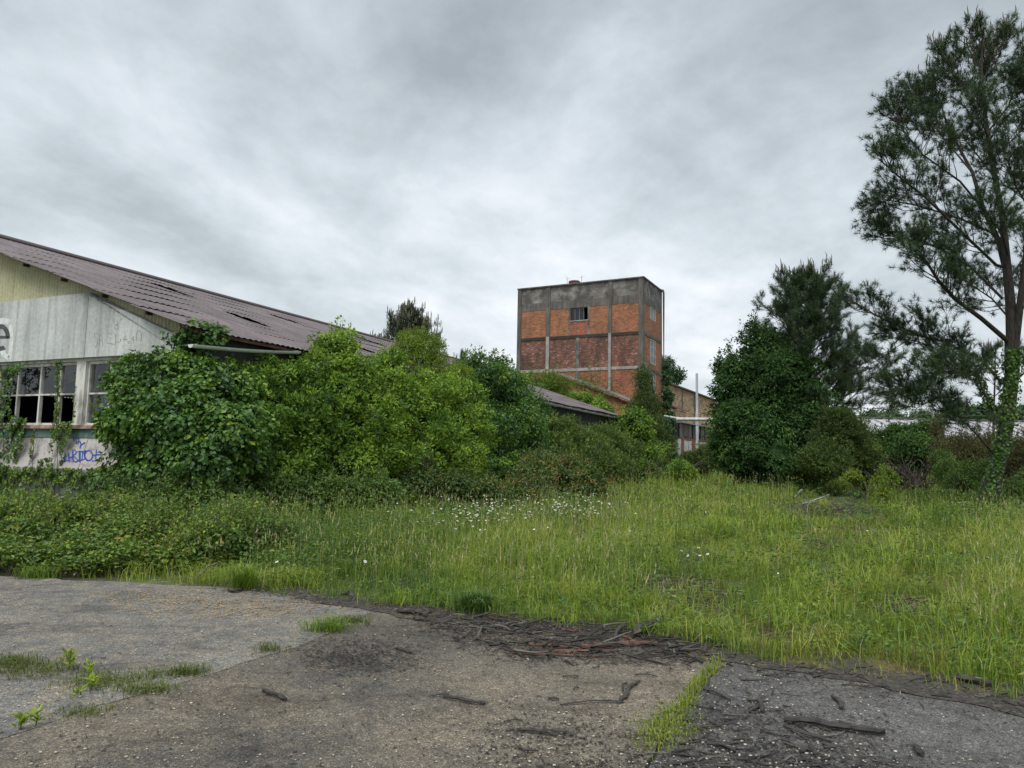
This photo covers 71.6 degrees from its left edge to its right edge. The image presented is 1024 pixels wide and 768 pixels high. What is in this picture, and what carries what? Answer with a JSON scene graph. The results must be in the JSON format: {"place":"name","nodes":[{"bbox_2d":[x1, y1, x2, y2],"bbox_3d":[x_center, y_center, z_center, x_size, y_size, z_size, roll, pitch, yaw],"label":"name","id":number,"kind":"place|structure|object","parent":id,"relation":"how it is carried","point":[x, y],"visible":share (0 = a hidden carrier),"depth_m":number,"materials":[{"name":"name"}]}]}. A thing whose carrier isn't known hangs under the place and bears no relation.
{"place":"outdoors","nodes":[
{"label":"outdoors","id":0,"kind":"place"},
{"bbox_2d":[0,576,370,738],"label":"asphalt yard","id":1,"kind":"structure","parent":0,"point":[66,615],"depth_m":6.08,"materials":[{"name":"asphalt"}]},
{"bbox_2d":[10,710,31,729],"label":"weed","id":2,"kind":"object","parent":1,"relation":"on","point":[21,718],"visible":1,"depth_m":3.94,"materials":[{"name":"green plant"}]},
{"bbox_2d":[0,648,56,670],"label":"weed","id":3,"kind":"object","parent":1,"relation":"on","point":[17,657],"visible":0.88,"depth_m":5.13,"materials":[{"name":"plant"}]},
{"bbox_2d":[25,704,45,725],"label":"weed","id":4,"kind":"object","parent":1,"relation":"on","point":[35,715],"visible":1,"depth_m":4.00,"materials":[{"name":"green plant"}]},
{"bbox_2d":[0,651,98,684],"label":"weed","id":5,"kind":"object","parent":1,"relation":"on","point":[37,667],"visible":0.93,"depth_m":4.97,"materials":[{"name":"plant"}]},
{"bbox_2d":[58,647,78,669],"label":"weed","id":6,"kind":"object","parent":1,"relation":"on","point":[70,652],"visible":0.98,"depth_m":5.00,"materials":[{"name":"green plant"}]},
{"bbox_2d":[84,671,100,689],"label":"weed","id":7,"kind":"object","parent":1,"relation":"on","point":[92,677],"visible":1,"depth_m":4.61,"materials":[{"name":"green plant"}]},
{"bbox_2d":[36,662,160,697],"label":"weed","id":8,"kind":"object","parent":1,"relation":"on","point":[106,677],"visible":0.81,"depth_m":4.75,"materials":[{"name":"plant"}]},
{"bbox_2d":[100,677,182,699],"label":"weed","id":9,"kind":"object","parent":1,"relation":"on","point":[145,688],"visible":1,"depth_m":4.58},
{"bbox_2d":[112,663,201,681],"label":"weed","id":10,"kind":"object","parent":1,"relation":"on","point":[156,672],"visible":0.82,"depth_m":4.93,"materials":[{"name":"plant"}]},
{"bbox_2d":[161,658,214,678],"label":"weed","id":11,"kind":"object","parent":1,"relation":"on","point":[188,670],"visible":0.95,"depth_m":4.97,"materials":[{"name":"plant"}]},
{"bbox_2d":[82,579,345,625],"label":"leaf litter","id":12,"kind":"object","parent":1,"relation":"on","point":[255,606],"visible":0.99,"depth_m":7.14,"materials":[{"name":"plant"}]},
{"bbox_2d":[253,639,301,652],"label":"weed","id":13,"kind":"object","parent":1,"relation":"on","point":[264,647],"visible":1,"depth_m":5.58,"materials":[{"name":"plant"}]},
{"bbox_2d":[290,609,364,633],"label":"weed","id":14,"kind":"object","parent":1,"relation":"on","point":[331,623],"visible":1,"depth_m":6.22,"materials":[{"name":"green plant"}]},
{"bbox_2d":[323,612,377,624],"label":"weed","id":15,"kind":"object","parent":1,"relation":"on","point":[355,617],"visible":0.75,"depth_m":6.57,"materials":[{"name":"plant"}]},
{"bbox_2d":[0,611,731,767],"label":"asphalt yard","id":16,"kind":"structure","parent":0,"point":[469,679],"depth_m":4.30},
{"bbox_2d":[39,700,149,719],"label":"weed","id":17,"kind":"object","parent":16,"relation":"on","point":[86,711],"visible":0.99,"depth_m":4.21,"materials":[{"name":"plant"}]},
{"bbox_2d":[262,687,286,700],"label":"branch","id":18,"kind":"object","parent":16,"relation":"on","point":[280,695],"visible":1,"depth_m":4.53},
{"bbox_2d":[272,623,443,686],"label":"bark litter","id":19,"kind":"object","parent":16,"relation":"on","point":[351,656],"visible":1,"depth_m":5.48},
{"bbox_2d":[442,695,485,703],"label":"branch","id":20,"kind":"object","parent":16,"relation":"on","point":[465,699],"visible":1,"depth_m":4.49,"materials":[{"name":"wood"}]},
{"bbox_2d":[4,605,1012,767],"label":"pebbles","id":21,"kind":"object","parent":16,"relation":"on","point":[739,754],"visible":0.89,"depth_m":3.97,"materials":[{"name":"stone"}]},
{"bbox_2d":[0,597,1019,767],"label":"bark litter","id":22,"kind":"object","parent":16,"relation":"on","point":[412,720],"visible":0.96,"depth_m":4.08,"materials":[{"name":"wood"}]},
{"bbox_2d":[517,728,557,735],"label":"branch","id":23,"kind":"object","parent":16,"relation":"on","point":[537,730],"visible":1,"depth_m":4.02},
{"bbox_2d":[434,696,679,767],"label":"bark litter","id":24,"kind":"object","parent":16,"relation":"on","point":[559,744],"visible":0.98,"depth_m":3.83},
{"bbox_2d":[512,652,602,656],"bbox_3d":[0.356,2.131,5.580,0.713,0.015,0.026,1,-6,3],"label":"bark strip","id":25,"kind":"object","parent":16,"relation":"on","point":[559,655],"visible":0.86,"depth_m":5.58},
{"bbox_2d":[543,649,618,651],"bbox_3d":[0.539,2.139,5.688,0.650,0.027,0.046,2,-6,-4],"label":"bark strip","id":26,"kind":"object","parent":16,"relation":"on","point":[578,650],"visible":0.73,"depth_m":5.68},
{"bbox_2d":[582,640,656,647],"bbox_3d":[0.886,2.162,5.895,0.667,0.038,0.113,3,-6,-15],"label":"bark strip","id":27,"kind":"object","parent":16,"relation":"on","point":[614,645],"visible":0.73,"depth_m":5.92,"materials":[{"name":"wood"}]},
{"bbox_2d":[619,680,639,700],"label":"branch","id":28,"kind":"object","parent":16,"relation":"on","point":[626,692],"visible":1,"depth_m":4.73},
{"bbox_2d":[0,466,1023,767],"bbox_3d":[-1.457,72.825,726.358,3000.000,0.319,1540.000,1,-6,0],"label":"ground","id":29,"kind":"structure","parent":0,"point":[98,578],"depth_m":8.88,"materials":[{"name":"green plant"}]},
{"bbox_2d":[9,561,64,579],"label":"grass tuft","id":30,"kind":"object","parent":29,"relation":"on","point":[33,573],"visible":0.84,"depth_m":8.43,"materials":[{"name":"plant"}]},
{"bbox_2d":[0,484,99,560],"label":"bramble clump","id":31,"kind":"object","parent":29,"relation":"on","point":[43,517],"visible":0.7,"depth_m":10.05,"materials":[{"name":"green plant"}]},
{"bbox_2d":[88,480,203,564],"bbox_3d":[-5.420,1.989,10.291,2.141,1.152,1.462,-2,-7,32],"label":"bramble clump","id":32,"kind":"object","parent":29,"relation":"on","point":[156,515],"visible":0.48,"depth_m":10.20,"materials":[{"name":"green plant"}]},
{"bbox_2d":[0,479,330,576],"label":"bramble thicket","id":33,"kind":"object","parent":29,"relation":"on","point":[14,548],"visible":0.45,"depth_m":9.18,"materials":[{"name":"green plant"}]},
{"bbox_2d":[97,467,266,512],"bbox_3d":[-6.262,2.186,13.340,3.151,1.325,1.708,3,-6,-14],"label":"bramble mound","id":34,"kind":"object","parent":29,"relation":"on","point":[171,487],"visible":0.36,"depth_m":13.15,"materials":[{"name":"green plant"}]},
{"bbox_2d":[152,491,301,572],"bbox_3d":[-3.917,2.037,9.941,1.245,1.048,2.419,-1,-6,21],"label":"bramble clump","id":35,"kind":"object","parent":29,"relation":"on","point":[193,538],"visible":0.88,"depth_m":9.57,"materials":[{"name":"green plant"}]},
{"bbox_2d":[206,557,275,590],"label":"grass tuft","id":36,"kind":"object","parent":29,"relation":"on","point":[245,579],"visible":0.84,"depth_m":7.96,"materials":[{"name":"plant"}]},
{"bbox_2d":[221,350,353,515],"bbox_3d":[-5.422,1.166,16.480,2.814,4.013,3.797,-1,-6,23],"label":"laurel bush","id":37,"kind":"object","parent":29,"relation":"on","point":[285,379],"visible":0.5,"depth_m":16.10,"materials":[{"name":"green plant"}]},
{"bbox_2d":[0,234,624,501],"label":"warehouse","id":38,"kind":"structure","parent":29,"relation":"on","point":[85,320],"depth_m":17.36,"materials":[{"name":"white paint"}]},
{"bbox_2d":[0,363,26,492],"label":"ivy","id":39,"kind":"object","parent":38,"relation":"attached to","point":[15,430],"visible":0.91,"depth_m":17.08,"materials":[{"name":"green plant"}]},
{"bbox_2d":[0,362,76,424],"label":"window","id":40,"kind":"structure","parent":38,"relation":"in","point":[18,395],"depth_m":17.19,"materials":[{"name":"white paint"}]},
{"bbox_2d":[0,457,108,495],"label":"ivy","id":41,"kind":"object","parent":38,"relation":"attached to","point":[44,472],"visible":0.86,"depth_m":16.11,"materials":[{"name":"green plant"}]},
{"bbox_2d":[28,360,108,468],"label":"ivy","id":42,"kind":"object","parent":38,"relation":"attached to","point":[57,435],"visible":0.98,"depth_m":16.33,"materials":[{"name":"green plant"}]},
{"bbox_2d":[84,359,153,424],"bbox_3d":[-8.626,0.187,15.939,2.635,1.483,0.100,-1,-6,24],"label":"window","id":43,"kind":"structure","parent":38,"relation":"in","point":[92,364],"depth_m":16.42,"materials":[{"name":"white paint"}]},
{"bbox_2d":[86,317,280,493],"bbox_3d":[-6.987,0.725,14.610,4.285,4.474,3.363,1,-6,0],"label":"ivy","id":44,"kind":"object","parent":38,"relation":"attached to","point":[177,411],"visible":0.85,"depth_m":14.16,"materials":[{"name":"green plant"}]},
{"bbox_2d":[237,461,413,511],"bbox_3d":[-4.159,2.401,15.593,4.221,1.420,1.670,5,-7,-35],"label":"bramble mound","id":45,"kind":"object","parent":29,"relation":"on","point":[303,485],"visible":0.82,"depth_m":15.52,"materials":[{"name":"green plant"}]},
{"bbox_2d":[280,314,422,496],"bbox_3d":[-4.331,0.722,18.037,3.502,5.244,3.938,-4,-8,44],"label":"laurel bush","id":46,"kind":"object","parent":29,"relation":"on","point":[346,369],"visible":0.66,"depth_m":17.66,"materials":[{"name":"green plant"}]},
{"bbox_2d":[370,297,443,350],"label":"pine tree","id":47,"kind":"object","parent":29,"relation":"on","point":[409,314],"visible":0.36,"depth_m":56.14,"materials":[{"name":"green plant"}]},
{"bbox_2d":[386,318,477,393],"bbox_3d":[-2.709,0.833,23.415,3.214,6.165,2.176,1,-6,0],"label":"willow tree","id":48,"kind":"object","parent":29,"relation":"on","point":[420,351],"visible":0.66,"depth_m":23.40,"materials":[{"name":"green plant"}]},
{"bbox_2d":[365,342,501,505],"bbox_3d":[-2.380,1.178,20.203,4.838,4.839,3.713,5,-7,-32],"label":"laurel bush","id":49,"kind":"object","parent":29,"relation":"on","point":[449,421],"visible":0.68,"depth_m":19.76,"materials":[{"name":"green plant"}]},
{"bbox_2d":[389,449,514,510],"bbox_3d":[-1.680,2.569,18.462,3.534,1.744,1.582,3,-6,-18],"label":"bramble mound","id":50,"kind":"object","parent":29,"relation":"on","point":[420,477],"visible":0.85,"depth_m":18.10,"materials":[{"name":"green plant"}]},
{"bbox_2d":[446,586,499,614],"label":"grass tuft","id":51,"kind":"object","parent":29,"relation":"on","point":[472,601],"visible":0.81,"depth_m":7.05,"materials":[{"name":"plant"}]},
{"bbox_2d":[443,343,557,483],"bbox_3d":[-0.532,1.461,27.077,4.127,5.704,7.143,-1,-6,20],"label":"dark bush","id":52,"kind":"object","parent":29,"relation":"on","point":[520,419],"visible":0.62,"depth_m":26.14,"materials":[{"name":"green plant"}]},
{"bbox_2d":[518,362,579,396],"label":"willow bush","id":53,"kind":"object","parent":29,"relation":"on","point":[552,385],"visible":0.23,"depth_m":53.86,"materials":[{"name":"green plant"}]},
{"bbox_2d":[501,441,616,507],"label":"bramble bush","id":54,"kind":"object","parent":29,"relation":"on","point":[538,465],"visible":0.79,"depth_m":21.57,"materials":[{"name":"green plant"}]},
{"bbox_2d":[534,372,632,415],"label":"brick outbuilding","id":55,"kind":"structure","parent":29,"relation":"on","point":[619,400],"depth_m":61.72,"materials":[{"name":"orange brick"}]},
{"bbox_2d":[516,276,664,421],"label":"tower","id":56,"kind":"structure","parent":29,"relation":"on","point":[613,326],"depth_m":68.58,"materials":[{"name":"brick"}]},
{"bbox_2d":[540,408,646,490],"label":"olive bush","id":57,"kind":"object","parent":29,"relation":"on","point":[613,451],"visible":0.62,"depth_m":32.03,"materials":[{"name":"green plant"}]},
{"bbox_2d":[567,360,623,408],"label":"sapling","id":58,"kind":"object","parent":29,"relation":"on","point":[599,378],"visible":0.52,"depth_m":56.51,"materials":[{"name":"green plant"}]},
{"bbox_2d":[566,388,626,419],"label":"climbing shrub","id":59,"kind":"object","parent":29,"relation":"on","point":[596,401],"visible":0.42,"depth_m":47.17,"materials":[{"name":"green plant"}]},
{"bbox_2d":[609,402,670,478],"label":"round bush","id":60,"kind":"object","parent":29,"relation":"on","point":[637,423],"visible":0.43,"depth_m":42.78,"materials":[{"name":"green plant"}]},
{"bbox_2d":[626,355,679,466],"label":"poplar sapling","id":61,"kind":"object","parent":29,"relation":"on","point":[644,375],"visible":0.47,"depth_m":49.60,"materials":[{"name":"green plant"}]},
{"bbox_2d":[387,490,950,590],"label":"daisies","id":62,"kind":"object","parent":29,"relation":"on","point":[488,513],"visible":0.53,"depth_m":14.24,"materials":[{"name":"white plant"}]},
{"bbox_2d":[658,359,680,459],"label":"ivy","id":63,"kind":"object","parent":29,"relation":"on","point":[668,397],"visible":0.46,"depth_m":66.78,"materials":[{"name":"green plant"}]},
{"bbox_2d":[662,355,687,384],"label":"tree","id":64,"kind":"object","parent":29,"relation":"on","point":[677,376],"visible":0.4,"depth_m":98.07,"materials":[{"name":"green plant"}]},
{"bbox_2d":[416,493,935,644],"bbox_3d":[10.495,4.166,23.944,7.367,0.298,39.427,-2,-7,32],"label":"dead thatch","id":65,"kind":"object","parent":29,"relation":"on","point":[765,629],"visible":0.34,"depth_m":8.21,"materials":[{"name":"plant"}]},
{"bbox_2d":[634,438,720,482],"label":"scrub bush","id":66,"kind":"object","parent":29,"relation":"on","point":[696,458],"visible":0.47,"depth_m":44.92,"materials":[{"name":"green plant"}]},
{"bbox_2d":[661,457,699,483],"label":"bush","id":67,"kind":"object","parent":29,"relation":"on","point":[675,467],"visible":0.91,"depth_m":35.42,"materials":[{"name":"green plant"}]},
{"bbox_2d":[662,381,714,426],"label":"block building","id":68,"kind":"structure","parent":29,"relation":"on","point":[685,398],"depth_m":81.63,"materials":[{"name":"stone"}]},
{"bbox_2d":[660,401,687,421],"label":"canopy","id":69,"kind":"object","parent":68,"relation":"attached to","point":[678,413],"visible":0.5,"depth_m":72.95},
{"bbox_2d":[664,415,715,420],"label":"overhead pipe","id":70,"kind":"object","parent":29,"relation":"on","point":[687,419],"visible":0.42,"depth_m":58.80,"materials":[{"name":"metal"}]},
{"bbox_2d":[673,422,716,454],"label":"plank shed","id":71,"kind":"structure","parent":29,"relation":"on","point":[685,432],"depth_m":71.42,"materials":[{"name":"grey wood"}]},
{"bbox_2d":[695,373,698,447],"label":"pole","id":72,"kind":"object","parent":29,"relation":"on","point":[697,432],"visible":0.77,"depth_m":59.98,"materials":[{"name":"metal"}]},
{"bbox_2d":[701,309,849,490],"bbox_3d":[13.288,0.693,36.096,7.182,9.645,6.065,1,-6,0],"label":"oak tree","id":73,"kind":"object","parent":29,"relation":"on","point":[762,423],"visible":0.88,"depth_m":35.42,"materials":[{"name":"green plant"}]},
{"bbox_2d":[750,252,909,482],"bbox_3d":[16.342,-0.825,38.054,8.053,12.125,7.520,1,-6,0],"label":"pine tree","id":74,"kind":"object","parent":29,"relation":"on","point":[809,325],"visible":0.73,"depth_m":36.83,"materials":[{"name":"green plant"}]},
{"bbox_2d":[746,489,926,517],"bbox_3d":[10.069,3.918,22.616,6.372,1.112,5.228,6,-7,-41],"label":"brush pile","id":75,"kind":"object","parent":29,"relation":"on","point":[838,508],"visible":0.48,"depth_m":21.84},
{"bbox_2d":[789,397,889,494],"bbox_3d":[15.460,2.926,33.631,5.342,4.717,3.380,4,-6,-30],"label":"olive bush","id":76,"kind":"object","parent":29,"relation":"on","point":[860,450],"visible":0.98,"depth_m":33.09,"materials":[{"name":"green plant"}]},
{"bbox_2d":[842,467,865,498],"bbox_3d":[14.813,4.275,30.739,1.037,1.428,0.768,1,-6,0],"label":"lime sapling","id":77,"kind":"object","parent":29,"relation":"on","point":[853,476],"visible":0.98,"depth_m":30.67,"materials":[{"name":"green plant"}]},
{"bbox_2d":[722,401,1023,420],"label":"woodland","id":78,"kind":"object","parent":29,"relation":"on","point":[978,409],"visible":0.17,"depth_m":175.51,"materials":[{"name":"green plant"}]},
{"bbox_2d":[871,469,893,503],"bbox_3d":[12.990,3.659,24.796,0.727,1.432,0.792,-3,-7,34],"label":"lime sapling","id":79,"kind":"object","parent":29,"relation":"on","point":[883,491],"visible":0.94,"depth_m":24.71,"materials":[{"name":"green plant"}]},
{"bbox_2d":[870,463,903,488],"bbox_3d":[15.751,4.110,29.790,1.251,1.601,0.997,-2,-7,32],"label":"lime sapling","id":80,"kind":"object","parent":29,"relation":"on","point":[894,476],"visible":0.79,"depth_m":29.70,"materials":[{"name":"green plant"}]},
{"bbox_2d":[861,446,944,497],"bbox_3d":[17.234,4.388,30.835,3.668,3.376,3.741,1,-6,0],"label":"root pile","id":81,"kind":"object","parent":29,"relation":"on","point":[912,478],"visible":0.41,"depth_m":30.52,"materials":[{"name":"brown plant"}]},
{"bbox_2d":[785,416,1023,476],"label":"shed","id":82,"kind":"structure","parent":29,"relation":"on","point":[878,420],"depth_m":62.08,"materials":[{"name":"grey metal"}]},
{"bbox_2d":[867,416,947,480],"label":"green bush","id":83,"kind":"object","parent":29,"relation":"on","point":[911,438],"visible":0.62,"depth_m":40.13,"materials":[{"name":"green plant"}]},
{"bbox_2d":[829,5,1023,508],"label":"pine tree","id":84,"kind":"object","parent":29,"relation":"on","point":[917,100],"visible":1,"depth_m":22.46,"materials":[{"name":"green plant"}]},
{"bbox_2d":[971,338,1003,436],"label":"ivy","id":85,"kind":"object","parent":84,"relation":"attached to","point":[1000,343],"visible":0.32,"depth_m":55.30,"materials":[{"name":"green plant"}]},
{"bbox_2d":[972,346,1023,509],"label":"ivy","id":86,"kind":"object","parent":84,"relation":"attached to","point":[997,457],"visible":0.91,"depth_m":22.28,"materials":[{"name":"green plant"}]},
{"bbox_2d":[883,337,973,478],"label":"pine tree","id":87,"kind":"object","parent":29,"relation":"on","point":[932,412],"visible":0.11,"depth_m":42.15,"materials":[{"name":"green plant"}]},
{"bbox_2d":[924,414,995,470],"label":"brown bush","id":88,"kind":"object","parent":29,"relation":"on","point":[974,445],"visible":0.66,"depth_m":35.00,"materials":[{"name":"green plant"}]},
{"bbox_2d":[927,442,1005,500],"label":"green bush","id":89,"kind":"object","parent":29,"relation":"on","point":[951,469],"visible":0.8,"depth_m":26.81,"materials":[{"name":"green plant"}]},
{"bbox_2d":[988,464,1023,513],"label":"green bush","id":90,"kind":"object","parent":29,"relation":"on","point":[1017,485],"visible":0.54,"depth_m":23.62,"materials":[{"name":"green plant"}]},
{"bbox_2d":[1002,421,1023,486],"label":"brown bush","id":91,"kind":"object","parent":29,"relation":"on","point":[1015,461],"visible":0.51,"depth_m":29.57,"materials":[{"name":"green plant"}]},
{"bbox_2d":[0,0,1023,416],"label":"sky","id":92,"kind":"structure","parent":0,"point":[321,160],"materials":[{"name":"grey"}]},
{"bbox_2d":[295,591,1023,716],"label":"soil","id":93,"kind":"structure","parent":0,"point":[925,691],"depth_m":5.45,"materials":[{"name":"soil"}]},
{"bbox_2d":[397,608,427,616],"bbox_3d":[-0.958,2.215,6.898,0.348,0.053,0.089,-2,-6,27],"label":"bark piece","id":94,"kind":"object","parent":93,"relation":"on","point":[419,611],"visible":0.97,"depth_m":6.89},
{"bbox_2d":[204,577,674,637],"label":"leaf litter","id":95,"kind":"object","parent":93,"relation":"on","point":[404,603],"visible":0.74,"depth_m":7.33,"materials":[{"name":"brown plant"}]},
{"bbox_2d":[382,599,738,674],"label":"bark litter","id":96,"kind":"object","parent":93,"relation":"on","point":[522,635],"visible":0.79,"depth_m":5.98,"materials":[{"name":"wood"}]},
{"bbox_2d":[631,614,663,637],"bbox_3d":[1.261,2.191,6.460,0.114,0.107,0.728,-3,-7,33],"label":"log","id":97,"kind":"object","parent":93,"relation":"on","point":[637,627],"visible":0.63,"depth_m":6.30,"materials":[{"name":"grey wood"}]},
{"bbox_2d":[411,611,1023,767],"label":"twig litter","id":98,"kind":"object","parent":93,"relation":"on","point":[698,740],"visible":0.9,"depth_m":5.45,"materials":[{"name":"wood"}]},
{"bbox_2d":[711,646,1023,724],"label":"bark litter","id":99,"kind":"object","parent":93,"relation":"on","point":[990,704],"visible":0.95,"depth_m":5.01,"materials":[{"name":"wood"}]},
{"bbox_2d":[954,673,991,686],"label":"branch","id":100,"kind":"object","parent":93,"relation":"on","point":[975,679],"visible":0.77,"depth_m":5.07,"materials":[{"name":"wood"}]},
{"bbox_2d":[441,484,1023,698],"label":"short grass","id":101,"kind":"structure","parent":0,"point":[770,646],"depth_m":7.75,"materials":[{"name":"plant"}]},
{"bbox_2d":[649,662,1023,767],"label":"asphalt yard","id":102,"kind":"structure","parent":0,"point":[919,723],"depth_m":4.26,"materials":[{"name":"asphalt"}]},
{"bbox_2d":[622,652,726,759],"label":"crack weeds","id":103,"kind":"object","parent":102,"relation":"on","point":[678,708],"visible":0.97,"depth_m":4.28,"materials":[{"name":"green plant"}]},
{"bbox_2d":[706,741,735,751],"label":"branch","id":104,"kind":"object","parent":102,"relation":"on","point":[730,747],"visible":1,"depth_m":3.87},
{"bbox_2d":[578,670,962,767],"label":"bark litter","id":105,"kind":"object","parent":102,"relation":"on","point":[796,752],"visible":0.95,"depth_m":3.93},
{"bbox_2d":[783,724,831,742],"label":"branch","id":106,"kind":"object","parent":102,"relation":"on","point":[806,733],"visible":1,"depth_m":4.05,"materials":[{"name":"wood"}]},
{"bbox_2d":[799,744,816,755],"bbox_3d":[1.620,1.980,3.849,0.090,0.024,0.113,-3,-7,37],"label":"bark piece","id":107,"kind":"object","parent":102,"relation":"on","point":[810,746],"visible":1,"depth_m":3.84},
{"bbox_2d":[784,715,885,733],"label":"branch","id":108,"kind":"object","parent":102,"relation":"on","point":[836,725],"visible":1,"depth_m":4.15,"materials":[{"name":"wood"}]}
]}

